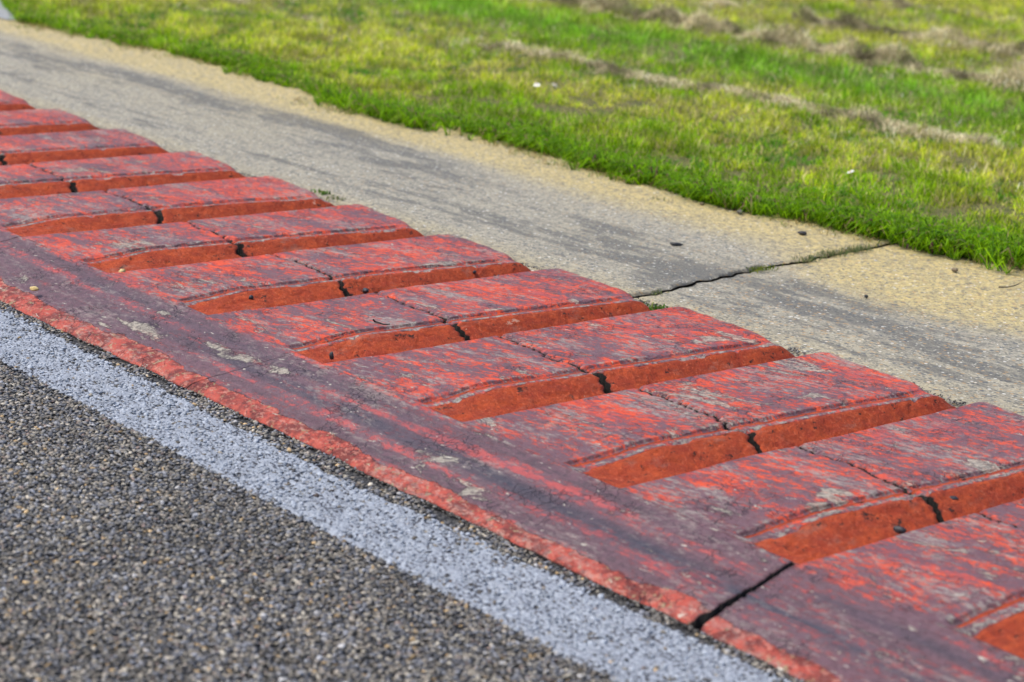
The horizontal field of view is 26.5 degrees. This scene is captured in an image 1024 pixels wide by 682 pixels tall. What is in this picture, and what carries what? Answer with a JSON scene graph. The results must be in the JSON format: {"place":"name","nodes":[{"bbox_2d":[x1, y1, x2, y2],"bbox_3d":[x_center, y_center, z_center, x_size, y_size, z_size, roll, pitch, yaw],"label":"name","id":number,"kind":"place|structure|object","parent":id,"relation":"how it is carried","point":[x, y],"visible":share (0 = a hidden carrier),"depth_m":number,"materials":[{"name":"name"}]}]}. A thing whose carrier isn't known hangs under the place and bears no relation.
{"place":"outdoors","nodes":[
{"label":"outdoors","id":0,"kind":"place"},
{"bbox_2d":[0,1,13,19],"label":"side road","id":1,"kind":"structure","parent":0,"point":[4,14],"depth_m":10.69,"materials":[{"name":"grey concrete"}]},
{"bbox_2d":[0,18,262,89],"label":"concrete path","id":2,"kind":"structure","parent":0,"point":[35,59],"depth_m":9.15,"materials":[{"name":"grey concrete"}]},
{"bbox_2d":[0,301,804,681],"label":"track","id":3,"kind":"structure","parent":0,"point":[452,522],"depth_m":3.52,"materials":[{"name":"grey asphalt"}]},
{"bbox_2d":[0,312,777,681],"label":"track line","id":4,"kind":"object","parent":3,"relation":"on","point":[518,596],"visible":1,"depth_m":3.80,"materials":[{"name":"paint"}]},
{"bbox_2d":[2,81,898,296],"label":"concrete path","id":5,"kind":"structure","parent":0,"point":[582,222],"depth_m":6.92,"materials":[{"name":"grey concrete"}]},
{"bbox_2d":[311,188,333,195],"bbox_3d":[-0.576,-0.456,6.633,0.075,0.017,0.081,3,14,-3],"label":"weed plant","id":6,"kind":"object","parent":5,"relation":"on","point":[323,192],"visible":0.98,"depth_m":6.62,"materials":[{"name":"green plant"}]},
{"bbox_2d":[326,195,345,201],"bbox_3d":[-0.524,-0.430,6.554,0.074,0.018,0.099,2,14,-7],"label":"weed plant","id":7,"kind":"object","parent":5,"relation":"on","point":[337,198],"visible":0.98,"depth_m":6.55,"materials":[{"name":"green plant"}]},
{"bbox_2d":[670,242,683,245],"bbox_3d":[0.469,-0.275,6.198,0.041,0.011,0.011,3,14,-4],"label":"rubber crumb","id":8,"kind":"object","parent":5,"relation":"on","point":[675,244],"visible":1,"depth_m":6.20,"materials":[{"name":"black rubber"}]},
{"bbox_2d":[798,231,806,235],"bbox_3d":[0.862,-0.320,6.471,0.028,0.015,0.016,9,15,20],"label":"rubber crumb","id":9,"kind":"object","parent":5,"relation":"on","point":[802,233],"visible":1,"depth_m":6.47,"materials":[{"name":"black rubber"}]},
{"bbox_2d":[32,81,884,632],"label":"dirt bed","id":10,"kind":"object","parent":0,"point":[726,277],"depth_m":6.14,"materials":[{"name":"soil"}]},
{"bbox_2d":[0,90,102,135],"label":"kerb segment","id":11,"kind":"object","parent":10,"relation":"on","point":[19,116],"visible":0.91,"depth_m":7.49,"materials":[{"name":"paint"}]},
{"bbox_2d":[0,129,334,241],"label":"kerb segment","id":12,"kind":"object","parent":10,"relation":"on","point":[68,182],"visible":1,"depth_m":6.45,"materials":[{"name":"paint"}]},
{"bbox_2d":[0,204,650,389],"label":"kerb segment","id":13,"kind":"object","parent":10,"relation":"on","point":[176,305],"visible":0.98,"depth_m":5.32,"materials":[{"name":"paint"}]},
{"bbox_2d":[29,286,38,290],"bbox_3d":[-1.149,-0.127,5.240,0.021,0.011,0.025,-8,18,-38],"label":"pebble","id":14,"kind":"object","parent":13,"relation":"on","point":[33,288],"visible":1,"depth_m":5.23,"materials":[{"name":"yellow stone"}]},
{"bbox_2d":[329,352,333,359],"bbox_3d":[-0.391,0.031,4.718,0.008,0.019,0.012,-8,18,-38],"label":"rubber crumb","id":15,"kind":"object","parent":13,"relation":"on","point":[331,356],"visible":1,"depth_m":4.71,"materials":[{"name":"black rubber"}]},
{"bbox_2d":[362,288,368,293],"bbox_3d":[-0.360,-0.124,5.364,0.016,0.015,0.022,2,14,-6],"label":"rubber crumb","id":16,"kind":"object","parent":13,"relation":"on","point":[365,290],"visible":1,"depth_m":5.36,"materials":[{"name":"grey rubber"}]},
{"bbox_2d":[5,107,965,678],"bbox_3d":[-0.853,-0.250,5.881,1.416,0.058,6.403,-8,18,-38],"label":"grit","id":17,"kind":"object","parent":10,"relation":"on","point":[661,613],"visible":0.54,"depth_m":3.93,"materials":[{"name":"gravel"}]},
{"bbox_2d":[187,307,1023,632],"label":"kerb segment","id":18,"kind":"object","parent":10,"relation":"on","point":[695,469],"visible":0.98,"depth_m":4.26,"materials":[{"name":"paint"}]},
{"bbox_2d":[893,526,905,533],"bbox_3d":[0.682,0.333,3.833,0.024,0.013,0.013,12,16,30],"label":"rubber crumb","id":19,"kind":"object","parent":18,"relation":"on","point":[899,530],"visible":1,"depth_m":3.83,"materials":[{"name":"black rubber"}]},
{"bbox_2d":[700,498,1023,681],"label":"kerb segment","id":20,"kind":"object","parent":10,"relation":"on","point":[942,602],"visible":1,"depth_m":3.46,"materials":[{"name":"paint"}]},
{"bbox_2d":[0,0,1023,273],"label":"turf","id":21,"kind":"structure","parent":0,"point":[716,144],"depth_m":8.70,"materials":[{"name":"plant"}]},
{"bbox_2d":[177,0,1023,191],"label":"dry clippings","id":22,"kind":"object","parent":21,"relation":"on","point":[693,19],"visible":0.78,"depth_m":10.82,"materials":[{"name":"beige plant"}]},
{"bbox_2d":[634,244,1023,415],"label":"concrete path","id":23,"kind":"structure","parent":0,"point":[933,324],"depth_m":5.53,"materials":[{"name":"grey concrete"}]},
{"bbox_2d":[644,301,667,310],"bbox_3d":[0.374,-0.080,5.389,0.081,0.019,0.170,-8,18,-38],"label":"weed plant","id":24,"kind":"object","parent":23,"relation":"on","point":[651,308],"visible":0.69,"depth_m":5.41,"materials":[{"name":"green plant"}]},
{"bbox_2d":[746,264,782,272],"bbox_3d":[0.697,-0.202,5.970,0.165,0.012,0.070,-8,18,-38],"label":"weed plant","id":25,"kind":"object","parent":23,"relation":"on","point":[763,269],"visible":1,"depth_m":5.96,"materials":[{"name":"green plant"}]},
{"bbox_2d":[788,253,826,264],"bbox_3d":[0.831,-0.235,6.126,0.130,0.020,0.089,-8,18,-38],"label":"grass tuft","id":26,"kind":"object","parent":23,"relation":"on","point":[809,258],"visible":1,"depth_m":6.13,"materials":[{"name":"green plant"}]},
{"bbox_2d":[799,247,863,257],"bbox_3d":[0.920,-0.258,6.239,0.221,0.022,0.095,-8,18,-38],"label":"grass tuft","id":27,"kind":"object","parent":23,"relation":"on","point":[833,252],"visible":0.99,"depth_m":6.23,"materials":[{"name":"green plant"}]},
{"bbox_2d":[829,241,881,255],"bbox_3d":[0.997,-0.271,6.309,0.216,0.022,0.088,-8,18,-38],"label":"grass tuft","id":28,"kind":"object","parent":23,"relation":"on","point":[855,248],"visible":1,"depth_m":6.31,"materials":[{"name":"green plant"}]},
{"bbox_2d":[998,281,1022,287],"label":"twig","id":29,"kind":"object","parent":23,"relation":"on","point":[1008,286],"visible":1,"depth_m":5.93,"materials":[{"name":"beige wood"}]}
]}

